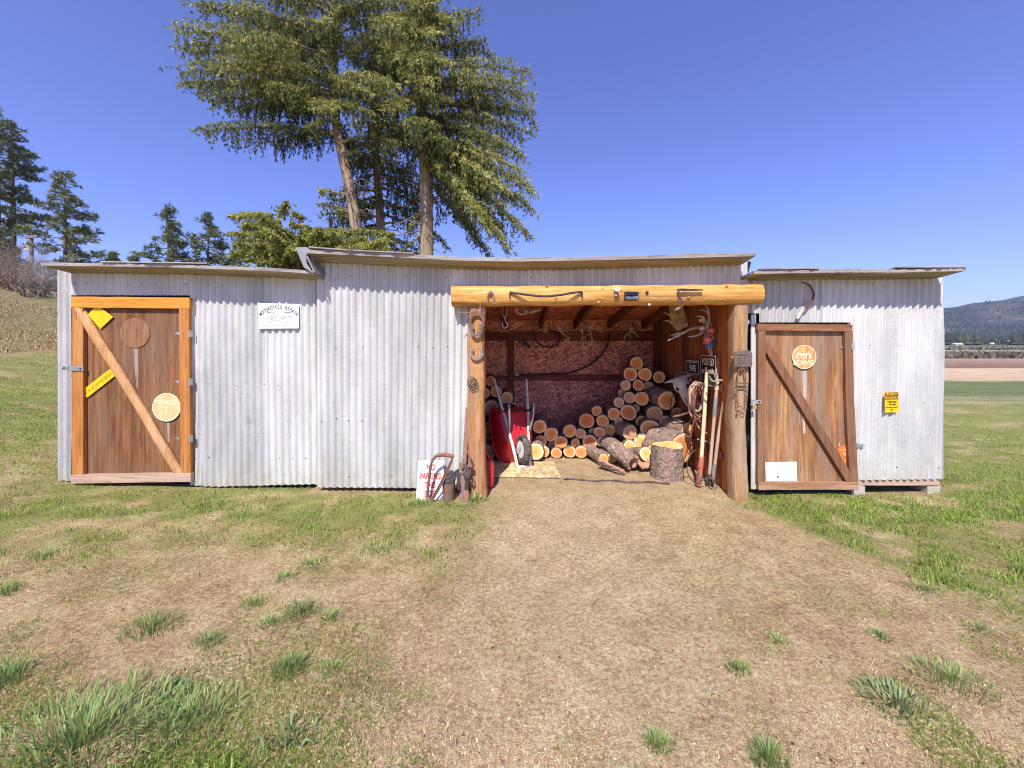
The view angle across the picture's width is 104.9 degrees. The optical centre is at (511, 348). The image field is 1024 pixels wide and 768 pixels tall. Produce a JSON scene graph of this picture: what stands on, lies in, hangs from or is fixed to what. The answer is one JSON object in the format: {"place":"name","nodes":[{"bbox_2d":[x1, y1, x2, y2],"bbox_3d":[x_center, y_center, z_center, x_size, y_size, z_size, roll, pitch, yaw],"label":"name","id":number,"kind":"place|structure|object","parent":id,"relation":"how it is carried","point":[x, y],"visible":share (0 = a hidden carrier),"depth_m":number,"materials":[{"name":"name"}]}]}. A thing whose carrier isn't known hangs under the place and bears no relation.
{"place":"outdoors","nodes":[
{"label":"outdoors","id":0,"kind":"place"},
{"bbox_2d":[0,284,1023,767],"bbox_3d":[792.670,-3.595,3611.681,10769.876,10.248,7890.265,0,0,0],"label":"ground","id":1,"kind":"structure","parent":0,"point":[570,524],"depth_m":2.29,"materials":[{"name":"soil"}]},
{"bbox_2d":[0,578,30,596],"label":"grass tuft","id":2,"kind":"object","parent":1,"relation":"on","point":[11,585],"visible":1,"depth_m":2.32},
{"bbox_2d":[0,226,35,281],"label":"bush","id":3,"kind":"object","parent":1,"relation":"on","point":[5,240],"visible":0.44,"depth_m":25.18,"materials":[{"name":"brown plant"}]},
{"bbox_2d":[0,108,40,236],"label":"pine tree","id":4,"kind":"object","parent":1,"relation":"on","point":[12,216],"visible":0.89,"depth_m":28.58,"materials":[{"name":"green plant"}]},
{"bbox_2d":[0,651,40,689],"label":"grass tuft","id":5,"kind":"object","parent":1,"relation":"on","point":[10,673],"visible":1,"depth_m":1.74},
{"bbox_2d":[0,255,48,291],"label":"bare bush","id":6,"kind":"object","parent":1,"relation":"on","point":[7,285],"visible":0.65,"depth_m":19.41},
{"bbox_2d":[0,249,48,298],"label":"bare bush","id":7,"kind":"object","parent":1,"relation":"on","point":[20,289],"visible":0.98,"depth_m":18.35,"materials":[{"name":"brown plant"}]},
{"bbox_2d":[0,235,54,288],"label":"bare bush","id":8,"kind":"object","parent":1,"relation":"on","point":[1,286],"visible":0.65,"depth_m":21.30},
{"bbox_2d":[0,287,57,352],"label":"dry grass","id":9,"kind":"structure","parent":1,"relation":"on","point":[48,346],"depth_m":11.64,"materials":[{"name":"plant"}]},
{"bbox_2d":[4,269,56,296],"bbox_3d":[-23.686,-3.231,19.540,2.498,1.376,1.816,0,0,-26],"label":"bare bush","id":10,"kind":"object","parent":1,"relation":"on","point":[51,287],"visible":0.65,"depth_m":19.46,"materials":[{"name":"brown plant"}]},
{"bbox_2d":[0,117,63,283],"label":"pine tree","id":11,"kind":"object","parent":1,"relation":"on","point":[30,178],"visible":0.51,"depth_m":30.07,"materials":[{"name":"green plant"}]},
{"bbox_2d":[18,253,56,294],"bbox_3d":[-28.552,-4.609,24.160,3.324,2.881,3.205,0,0,-24],"label":"bare bush","id":12,"kind":"object","parent":1,"relation":"on","point":[42,274],"visible":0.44,"depth_m":23.65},
{"bbox_2d":[0,231,81,291],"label":"bare bush","id":13,"kind":"object","parent":1,"relation":"on","point":[28,260],"visible":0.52,"depth_m":23.75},
{"bbox_2d":[12,544,70,565],"bbox_3d":[-3.225,1.411,2.706,0.300,0.066,0.241,0,0,0],"label":"grass tuft","id":14,"kind":"object","parent":1,"relation":"on","point":[43,553],"visible":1,"depth_m":2.71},
{"bbox_2d":[11,169,113,277],"bbox_3d":[-33.138,-8.573,29.337,4.873,9.353,5.334,0,0,-30],"label":"pine tree","id":15,"kind":"object","parent":1,"relation":"on","point":[66,237],"visible":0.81,"depth_m":28.98,"materials":[{"name":"green plant"}]},
{"bbox_2d":[0,662,208,767],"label":"grass tuft","id":16,"kind":"object","parent":1,"relation":"on","point":[73,730],"visible":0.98,"depth_m":1.50,"materials":[{"name":"plant"}]},
{"bbox_2d":[112,605,185,643],"bbox_3d":[-1.874,1.415,2.046,0.318,0.102,0.258,0,0,0],"label":"grass tuft","id":17,"kind":"object","parent":1,"relation":"on","point":[151,627],"visible":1,"depth_m":2.04,"materials":[{"name":"plant"}]},
{"bbox_2d":[132,202,191,261],"bbox_3d":[-33.395,-9.088,37.995,5.447,10.509,5.551,0,0,0],"label":"pine tree","id":18,"kind":"object","parent":1,"relation":"on","point":[173,242],"visible":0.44,"depth_m":37.79,"materials":[{"name":"green plant"}]},
{"bbox_2d":[116,674,252,767],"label":"grass tuft","id":19,"kind":"object","parent":1,"relation":"on","point":[189,702],"visible":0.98,"depth_m":1.56,"materials":[{"name":"plant"}]},
{"bbox_2d":[186,629,226,650],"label":"grass tuft","id":20,"kind":"object","parent":1,"relation":"on","point":[207,641],"visible":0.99,"depth_m":1.95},
{"bbox_2d":[182,210,232,265],"bbox_3d":[-31.048,-8.842,39.983,4.945,10.688,6.121,0,0,45],"label":"pine tree","id":21,"kind":"object","parent":1,"relation":"on","point":[211,229],"visible":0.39,"depth_m":39.80,"materials":[{"name":"green plant"}]},
{"bbox_2d":[251,706,321,765],"bbox_3d":[-0.829,1.434,1.490,0.208,0.116,0.233,0,0,32],"label":"broadleaf weed","id":22,"kind":"object","parent":1,"relation":"on","point":[285,738],"visible":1,"depth_m":1.47,"materials":[{"name":"green plant"}]},
{"bbox_2d":[263,650,310,680],"bbox_3d":[-1.028,1.440,1.805,0.193,0.092,0.174,0,0,-40],"label":"grass tuft","id":23,"kind":"object","parent":1,"relation":"on","point":[289,659],"visible":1,"depth_m":1.81,"materials":[{"name":"plant"}]},
{"bbox_2d":[158,0,444,235],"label":"spruce tree","id":24,"kind":"object","parent":1,"relation":"on","point":[287,89],"visible":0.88,"depth_m":12.86,"materials":[{"name":"green plant"}]},
{"bbox_2d":[282,596,323,621],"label":"grass tuft","id":25,"kind":"object","parent":1,"relation":"on","point":[301,610],"visible":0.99,"depth_m":2.18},
{"bbox_2d":[213,200,396,270],"bbox_3d":[-4.263,-0.786,8.071,4.367,4.736,2.250,0,0,0],"label":"young spruce","id":26,"kind":"object","parent":1,"relation":"on","point":[273,243],"visible":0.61,"depth_m":7.88,"materials":[{"name":"green plant"}]},
{"bbox_2d":[305,3,433,254],"bbox_3d":[-5.433,-7.434,15.264,4.789,17.777,5.616,0,0,24],"label":"spruce tree","id":27,"kind":"object","parent":1,"relation":"on","point":[378,204],"visible":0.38,"depth_m":15.32,"materials":[{"name":"green plant"}]},
{"bbox_2d":[353,538,401,559],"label":"grass tuft","id":28,"kind":"object","parent":1,"relation":"on","point":[376,548],"visible":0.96,"depth_m":2.87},
{"bbox_2d":[318,0,541,257],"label":"spruce tree","id":29,"kind":"object","parent":1,"relation":"on","point":[442,161],"visible":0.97,"depth_m":13.01,"materials":[{"name":"green plant"}]},
{"bbox_2d":[416,461,443,499],"bbox_3d":[-0.810,1.312,3.902,0.261,0.369,0.102,0,0,0],"label":"no parking sign","id":30,"kind":"object","parent":1,"relation":"on","point":[437,471],"visible":0.74,"depth_m":3.90,"materials":[{"name":"white metal"}]},
{"bbox_2d":[426,453,453,500],"bbox_3d":[-0.699,1.247,3.791,0.278,0.479,0.056,0,0,0],"label":"saw","id":31,"kind":"object","parent":1,"relation":"on","point":[449,455],"visible":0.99,"depth_m":3.79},
{"bbox_2d":[442,474,458,501],"bbox_3d":[-0.614,1.364,3.855,0.159,0.280,0.140,0,0,-29],"label":"rusty can","id":32,"kind":"object","parent":1,"relation":"on","point":[448,487],"visible":0.86,"depth_m":3.80,"materials":[{"name":"metal"}]},
{"bbox_2d":[459,407,467,500],"bbox_3d":[-0.474,1.054,3.897,0.056,0.920,0.180,0,0,18],"label":"iron bar","id":33,"kind":"object","parent":1,"relation":"on","point":[462,465],"visible":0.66,"depth_m":3.88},
{"bbox_2d":[454,449,473,502],"bbox_3d":[-0.465,1.232,3.810,0.200,0.506,0.083,0,0,0],"label":"hand pump","id":34,"kind":"object","parent":1,"relation":"on","point":[467,478],"visible":1,"depth_m":3.79,"materials":[{"name":"metal"}]},
{"bbox_2d":[486,452,493,486],"bbox_3d":[-0.302,1.284,4.200,0.215,0.353,0.180,0,0,0],"label":"fuel can","id":35,"kind":"object","parent":1,"relation":"on","point":[490,469],"visible":0.38,"depth_m":4.11,"materials":[{"name":"red plastic"}]},
{"bbox_2d":[40,246,966,500],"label":"shed","id":36,"kind":"structure","parent":1,"relation":"on","point":[364,371],"depth_m":4.05,"materials":[{"name":"grey metal"}]},
{"bbox_2d":[85,369,113,396],"bbox_3d":[-4.246,0.356,4.043,0.343,0.294,0.004,0,0,0],"label":"strip sign","id":37,"kind":"object","parent":36,"relation":"attached to","point":[99,382],"visible":1,"depth_m":4.04,"materials":[{"name":"yellow paint"}]},
{"bbox_2d":[88,308,112,328],"bbox_3d":[-4.227,-0.308,4.041,0.257,0.219,0.005,0,0,0],"label":"diamond sign","id":38,"kind":"object","parent":36,"relation":"attached to","point":[100,317],"visible":1,"depth_m":4.04,"materials":[{"name":"yellow paint"}]},
{"bbox_2d":[62,297,193,483],"bbox_3d":[-3.926,0.426,4.036,1.327,1.909,0.083,0,0,0],"label":"left door","id":39,"kind":"structure","parent":36,"relation":"in","point":[117,436],"depth_m":4.06,"materials":[{"name":"brown wood"}]},
{"bbox_2d":[120,318,149,347],"bbox_3d":[-3.885,-0.158,4.054,0.309,0.309,0.008,0,0,0],"label":"wooden disc","id":40,"kind":"object","parent":36,"relation":"attached to","point":[134,332],"visible":1,"depth_m":4.05,"materials":[{"name":"wood"}]},
{"bbox_2d":[152,393,179,420],"bbox_3d":[-3.553,0.606,4.050,0.291,0.291,0.015,0,0,0],"label":"carved sign","id":41,"kind":"object","parent":36,"relation":"attached to","point":[165,406],"visible":1,"depth_m":4.04,"materials":[{"name":"wood"}]},
{"bbox_2d":[258,303,298,328],"bbox_3d":[-2.396,-0.334,4.035,0.421,0.263,0.008,0,0,0],"label":"motorcycle repair sign","id":42,"kind":"object","parent":36,"relation":"attached to","point":[274,316],"visible":1,"depth_m":4.04,"materials":[{"name":"white metal"}]},
{"bbox_2d":[509,291,582,298],"bbox_3d":[0.329,-0.514,3.775,0.718,0.088,0.092,0,0,0],"label":"singletree","id":43,"kind":"object","parent":36,"relation":"attached to","point":[534,295],"visible":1,"depth_m":3.75,"materials":[{"name":"wood"}]},
{"bbox_2d":[515,333,610,375],"bbox_3d":[0.803,0.095,6.200,1.501,0.684,0.034,0,0,0],"label":"black hose","id":44,"kind":"object","parent":36,"relation":"hanging from","point":[599,356],"visible":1,"depth_m":6.19,"materials":[{"name":"rubber"}]},
{"bbox_2d":[669,306,687,330],"bbox_3d":[1.861,-0.354,4.410,0.223,0.317,0.010,0,0,0],"label":"hide","id":45,"kind":"object","parent":36,"relation":"hanging from","point":[678,319],"visible":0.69,"depth_m":4.41},
{"bbox_2d":[665,374,691,405],"bbox_3d":[2.128,0.527,5.003,0.347,0.414,0.133,0,0,33],"label":"cow skull","id":46,"kind":"object","parent":36,"relation":"attached to","point":[681,386],"visible":0.83,"depth_m":4.95,"materials":[{"name":"white"}]},
{"bbox_2d":[667,305,709,340],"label":"elk antlers","id":47,"kind":"object","parent":36,"relation":"attached to","point":[702,329],"visible":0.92,"depth_m":4.28},
{"bbox_2d":[685,382,704,436],"bbox_3d":[2.091,0.694,4.470,0.285,0.618,0.134,0,0,0],"label":"cord coil","id":48,"kind":"object","parent":36,"relation":"hanging from","point":[694,393],"visible":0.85,"depth_m":4.43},
{"bbox_2d":[688,380,709,443],"bbox_3d":[2.162,0.741,4.530,0.302,0.740,0.132,0,0,0],"label":"rope coil","id":49,"kind":"object","parent":36,"relation":"hanging from","point":[693,385],"visible":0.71,"depth_m":4.49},
{"bbox_2d":[701,355,715,386],"bbox_3d":[2.208,0.250,4.430,0.005,0.340,0.340,0,0,0],"label":"posted sign","id":50,"kind":"object","parent":36,"relation":"attached to","point":[708,362],"visible":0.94,"depth_m":4.39,"materials":[{"name":"black plastic"}]},
{"bbox_2d":[730,350,753,366],"bbox_3d":[2.244,0.100,3.829,0.222,0.160,0.031,0,0,0],"label":"cast plaque","id":51,"kind":"object","parent":36,"relation":"attached to","point":[742,358],"visible":1,"depth_m":3.82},
{"bbox_2d":[765,462,796,480],"bbox_3d":[2.767,1.270,4.041,0.329,0.212,0.003,0,0,0],"label":"paper notice","id":52,"kind":"object","parent":36,"relation":"attached to","point":[781,471],"visible":1,"depth_m":4.04,"materials":[{"name":"white paper"}]},
{"bbox_2d":[791,345,815,368],"bbox_3d":[2.992,0.089,4.032,0.246,0.246,0.022,0,0,0],"label":"carved sign","id":53,"kind":"object","parent":36,"relation":"attached to","point":[803,356],"visible":1,"depth_m":4.03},
{"bbox_2d":[751,324,864,489],"bbox_3d":[3.027,0.596,4.020,1.209,1.693,0.077,0,0,0],"label":"right door","id":54,"kind":"structure","parent":36,"relation":"in","point":[803,416],"depth_m":4.04,"materials":[{"name":"brown wood"}]},
{"bbox_2d":[884,392,898,412],"bbox_3d":[3.905,0.555,4.044,0.147,0.212,0.005,0,0,0],"label":"boundary sign","id":55,"kind":"object","parent":36,"relation":"attached to","point":[891,401],"visible":1,"depth_m":4.04,"materials":[{"name":"yellow paint"}]},
{"bbox_2d":[2,513,1011,767],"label":"pebbles","id":56,"kind":"object","parent":1,"relation":"on","point":[536,663],"visible":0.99,"depth_m":1.67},
{"bbox_2d":[0,484,1023,767],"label":"moss grass","id":57,"kind":"structure","parent":1,"relation":"on","point":[356,736],"depth_m":1.66,"materials":[{"name":"plant"}]},
{"bbox_2d":[494,461,560,477],"bbox_3d":[0.142,1.464,4.780,0.825,0.012,0.620,0,0,0],"label":"floor board","id":58,"kind":"object","parent":1,"relation":"on","point":[543,469],"visible":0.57,"depth_m":4.69,"materials":[{"name":"wood"}]},
{"bbox_2d":[489,379,534,468],"bbox_3d":[-0.005,0.961,5.071,0.602,1.112,0.752,0,0,0],"label":"wheelbarrow","id":59,"kind":"object","parent":58,"relation":"on","point":[510,430],"visible":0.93,"depth_m":5.00,"materials":[{"name":"red paint"}]},
{"bbox_2d":[531,434,543,459],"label":"log","id":60,"kind":"object","parent":1,"relation":"on","point":[537,452],"visible":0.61,"depth_m":5.12,"materials":[{"name":"wood"}]},
{"bbox_2d":[542,442,549,456],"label":"log","id":61,"kind":"object","parent":1,"relation":"on","point":[546,449],"visible":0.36,"depth_m":5.29,"materials":[{"name":"wood"}]},
{"bbox_2d":[535,432,546,445],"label":"log","id":62,"kind":"object","parent":61,"relation":"on","point":[542,438],"visible":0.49,"depth_m":5.31,"materials":[{"name":"wood"}]},
{"bbox_2d":[533,413,546,432],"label":"log","id":63,"kind":"object","parent":62,"relation":"on","point":[539,423],"visible":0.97,"depth_m":5.32,"materials":[{"name":"wood"}]},
{"bbox_2d":[551,445,561,457],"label":"log","id":64,"kind":"object","parent":1,"relation":"on","point":[556,452],"visible":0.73,"depth_m":5.29,"materials":[{"name":"wood"}]},
{"bbox_2d":[547,440,553,448],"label":"log","id":65,"kind":"object","parent":64,"relation":"on","point":[550,443],"visible":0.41,"depth_m":5.43,"materials":[{"name":"wood"}]},
{"bbox_2d":[544,420,557,440],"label":"log","id":66,"kind":"object","parent":65,"relation":"on","point":[551,432],"visible":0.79,"depth_m":5.32,"materials":[{"name":"wood"}]},
{"bbox_2d":[554,429,567,448],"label":"log","id":67,"kind":"object","parent":64,"relation":"on","point":[560,441],"visible":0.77,"depth_m":5.31,"materials":[{"name":"wood"}]},
{"bbox_2d":[563,417,575,437],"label":"log","id":68,"kind":"object","parent":67,"relation":"on","point":[569,428],"visible":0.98,"depth_m":5.33,"materials":[{"name":"wood"}]},
{"bbox_2d":[575,438,586,457],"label":"log","id":69,"kind":"object","parent":1,"relation":"on","point":[580,449],"visible":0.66,"depth_m":5.29,"materials":[{"name":"wood"}]},
{"bbox_2d":[570,436,579,446],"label":"log","id":70,"kind":"object","parent":69,"relation":"on","point":[575,442],"visible":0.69,"depth_m":5.32,"materials":[{"name":"wood"}]},
{"bbox_2d":[574,421,585,438],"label":"log","id":71,"kind":"object","parent":70,"relation":"on","point":[580,433],"visible":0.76,"depth_m":5.32,"materials":[{"name":"wood"}]},
{"bbox_2d":[576,407,593,427],"bbox_3d":[1.034,0.977,5.567,0.221,0.216,0.464,0,2,5],"label":"log","id":72,"kind":"object","parent":71,"relation":"on","point":[584,416],"visible":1,"depth_m":5.34,"materials":[{"name":"wood"}]},
{"bbox_2d":[586,444,608,461],"bbox_3d":[1.110,1.386,5.141,0.149,0.166,0.363,0,5,-17],"label":"log","id":73,"kind":"object","parent":1,"relation":"on","point":[593,452],"visible":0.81,"depth_m":5.07,"materials":[{"name":"wood"}]},
{"bbox_2d":[488,451,718,493],"bbox_3d":[0.652,1.487,4.999,3.149,0.052,1.918,0,0,0],"label":"sawdust","id":74,"kind":"object","parent":1,"relation":"on","point":[596,483],"visible":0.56,"depth_m":4.28,"materials":[{"name":"wood"}]},
{"bbox_2d":[597,458,625,475],"bbox_3d":[1.218,1.446,4.761,0.374,0.197,0.191,0,0,41],"label":"bark slab","id":75,"kind":"object","parent":74,"relation":"on","point":[610,467],"depth_m":4.70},
{"bbox_2d":[607,441,638,469],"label":"log","id":76,"kind":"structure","parent":1,"relation":"on","point":[622,454],"depth_m":4.76,"materials":[{"name":"wood"}]},
{"bbox_2d":[629,446,650,460],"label":"log","id":77,"kind":"object","parent":1,"relation":"on","point":[644,452],"visible":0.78,"depth_m":4.80,"materials":[{"name":"wood"}]},
{"bbox_2d":[618,436,635,448],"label":"log","id":78,"kind":"object","parent":77,"relation":"on","point":[628,443],"visible":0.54,"depth_m":5.09,"materials":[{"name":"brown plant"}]},
{"bbox_2d":[608,420,636,438],"bbox_3d":[1.498,1.095,5.353,0.213,0.214,0.423,0,1,-12],"label":"log","id":79,"kind":"object","parent":78,"relation":"on","point":[626,430],"visible":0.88,"depth_m":5.16,"materials":[{"name":"brown wood"}]},
{"bbox_2d":[614,415,622,423],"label":"log","id":80,"kind":"object","parent":79,"relation":"on","point":[620,419],"visible":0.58,"depth_m":5.37,"materials":[{"name":"brown wood"}]},
{"bbox_2d":[603,402,619,419],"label":"log","id":81,"kind":"object","parent":80,"relation":"on","point":[611,411],"visible":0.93,"depth_m":5.35,"materials":[{"name":"brown wood"}]},
{"bbox_2d":[617,399,636,419],"bbox_3d":[1.619,0.869,5.575,0.236,0.227,0.463,0,2,10],"label":"log","id":82,"kind":"object","parent":80,"relation":"on","point":[627,411],"visible":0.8,"depth_m":5.35,"materials":[{"name":"brown wood"}]},
{"bbox_2d":[623,389,634,403],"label":"log","id":83,"kind":"object","parent":82,"relation":"on","point":[629,396],"visible":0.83,"depth_m":5.40,"materials":[{"name":"brown wood"}]},
{"bbox_2d":[620,377,630,390],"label":"log","id":84,"kind":"object","parent":83,"relation":"on","point":[625,384],"visible":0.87,"depth_m":5.43,"materials":[{"name":"brown wood"}]},
{"bbox_2d":[622,365,637,380],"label":"log","id":85,"kind":"object","parent":84,"relation":"on","point":[629,373],"visible":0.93,"depth_m":5.47,"materials":[{"name":"brown wood"}]},
{"bbox_2d":[631,401,639,411],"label":"log","id":86,"kind":"object","parent":82,"relation":"on","point":[636,405],"visible":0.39,"depth_m":5.49,"materials":[{"name":"brown wood"}]},
{"bbox_2d":[632,389,648,405],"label":"log","id":87,"kind":"object","parent":86,"relation":"on","point":[642,397],"visible":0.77,"depth_m":5.37,"materials":[{"name":"wood"}]},
{"bbox_2d":[640,434,653,449],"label":"log","id":88,"kind":"object","parent":77,"relation":"on","point":[646,443],"visible":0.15,"depth_m":4.99,"materials":[{"name":"brown wood"}]},
{"bbox_2d":[633,429,645,446],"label":"log","id":89,"kind":"object","parent":88,"relation":"on","point":[638,439],"visible":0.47,"depth_m":5.14,"materials":[{"name":"yellow wood"}]},
{"bbox_2d":[635,414,659,435],"bbox_3d":[1.858,1.059,5.405,0.267,0.253,0.443,0,2,10],"label":"log","id":90,"kind":"object","parent":89,"relation":"on","point":[646,426],"visible":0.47,"depth_m":5.20,"materials":[{"name":"brown wood"}]},
{"bbox_2d":[641,402,662,420],"bbox_3d":[1.967,0.877,5.535,0.224,0.214,0.463,0,2,10],"label":"log","id":91,"kind":"object","parent":90,"relation":"on","point":[650,410],"visible":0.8,"depth_m":5.32,"materials":[{"name":"brown wood"}]},
{"bbox_2d":[645,385,674,409],"bbox_3d":[2.017,0.669,5.396,0.255,0.273,0.423,0,6,-6],"label":"log","id":92,"kind":"object","parent":91,"relation":"on","point":[660,397],"visible":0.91,"depth_m":5.20,"materials":[{"name":"brown wood"}]},
{"bbox_2d":[641,725,675,756],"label":"grass tuft","id":93,"kind":"object","parent":1,"relation":"on","point":[660,741],"visible":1,"depth_m":1.47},
{"bbox_2d":[650,441,683,482],"bbox_3d":[1.811,1.304,4.563,0.374,0.392,0.371,0,0,0],"label":"chopping block","id":94,"kind":"object","parent":1,"relation":"on","point":[666,461],"depth_m":4.43,"materials":[{"name":"brown plant"}]},
{"bbox_2d":[645,426,693,462],"bbox_3d":[1.986,1.219,4.981,0.416,0.419,0.423,0,2,-24],"label":"log round","id":95,"kind":"object","parent":94,"relation":"on","point":[658,433],"visible":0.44,"depth_m":4.84,"materials":[{"name":"brown wood"}]},
{"bbox_2d":[663,418,692,434],"bbox_3d":[2.112,1.003,5.000,0.194,0.192,0.323,0,1,-20],"label":"log","id":96,"kind":"object","parent":95,"relation":"on","point":[684,426],"visible":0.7,"depth_m":4.90,"materials":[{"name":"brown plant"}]},
{"bbox_2d":[695,367,707,486],"bbox_3d":[2.103,0.857,4.362,0.079,1.289,0.346,0,0,39],"label":"hole digger","id":97,"kind":"object","parent":1,"relation":"on","point":[699,474],"visible":0.98,"depth_m":4.34,"materials":[{"name":"red paint"}]},
{"bbox_2d":[706,379,719,486],"bbox_3d":[2.173,0.930,4.262,0.131,1.204,0.075,0,0,22],"label":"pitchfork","id":98,"kind":"object","parent":1,"relation":"on","point":[714,412],"visible":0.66,"depth_m":4.25,"materials":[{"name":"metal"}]},
{"bbox_2d":[711,401,723,483],"bbox_3d":[2.198,1.022,4.223,0.057,0.918,0.173,0,0,-32],"label":"spade","id":99,"kind":"object","parent":1,"relation":"on","point":[714,468],"visible":0.89,"depth_m":4.21,"materials":[{"name":"wood"}]},
{"bbox_2d":[724,658,752,677],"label":"grass tuft","id":100,"kind":"object","parent":1,"relation":"on","point":[737,664],"visible":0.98,"depth_m":1.82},
{"bbox_2d":[744,731,793,767],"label":"grass tuft","id":101,"kind":"object","parent":1,"relation":"on","point":[767,750],"visible":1,"depth_m":1.43,"materials":[{"name":"plant"}]},
{"bbox_2d":[855,671,950,733],"bbox_3d":[1.608,1.452,1.633,0.288,0.089,0.282,0,0,39],"label":"grass tuft","id":102,"kind":"object","parent":1,"relation":"on","point":[902,699],"visible":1,"depth_m":1.65,"materials":[{"name":"green plant"}]},
{"bbox_2d":[902,579,947,597],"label":"grass tuft","id":103,"kind":"object","parent":1,"relation":"on","point":[922,586],"visible":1,"depth_m":2.44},
{"bbox_2d":[902,650,1003,706],"bbox_3d":[1.974,1.470,1.772,0.343,0.075,0.303,0,0,0],"label":"grass tuft","id":104,"kind":"object","parent":1,"relation":"on","point":[949,671],"visible":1,"depth_m":1.77,"materials":[{"name":"plant"}]},
{"bbox_2d":[945,345,1023,358],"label":"brush","id":105,"kind":"object","parent":1,"relation":"on","point":[985,354],"visible":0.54,"depth_m":77.52,"materials":[{"name":"plant"}]},
{"bbox_2d":[0,430,1023,767],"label":"grass","id":106,"kind":"structure","parent":0,"point":[816,512],"depth_m":3.17,"materials":[{"name":"plant"}]},
{"bbox_2d":[0,323,1023,523],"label":"field grass","id":107,"kind":"structure","parent":0,"point":[800,499],"depth_m":4.51,"materials":[{"name":"plant"}]},
{"bbox_2d":[0,0,1023,323],"label":"sky","id":108,"kind":"structure","parent":0,"point":[822,134],"materials":[{"name":"blue"}]},
{"bbox_2d":[943,296,1023,344],"bbox_3d":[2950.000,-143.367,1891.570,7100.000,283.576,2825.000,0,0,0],"label":"hill","id":109,"kind":"structure","parent":0,"point":[1015,317],"depth_m":1581.51,"materials":[{"name":"plant"}]},
{"bbox_2d":[944,300,1023,343],"bbox_3d":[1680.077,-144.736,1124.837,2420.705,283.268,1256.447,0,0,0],"label":"forest","id":110,"kind":"object","parent":109,"relation":"on","point":[971,336],"visible":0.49,"depth_m":1181.17,"materials":[{"name":"plant"}]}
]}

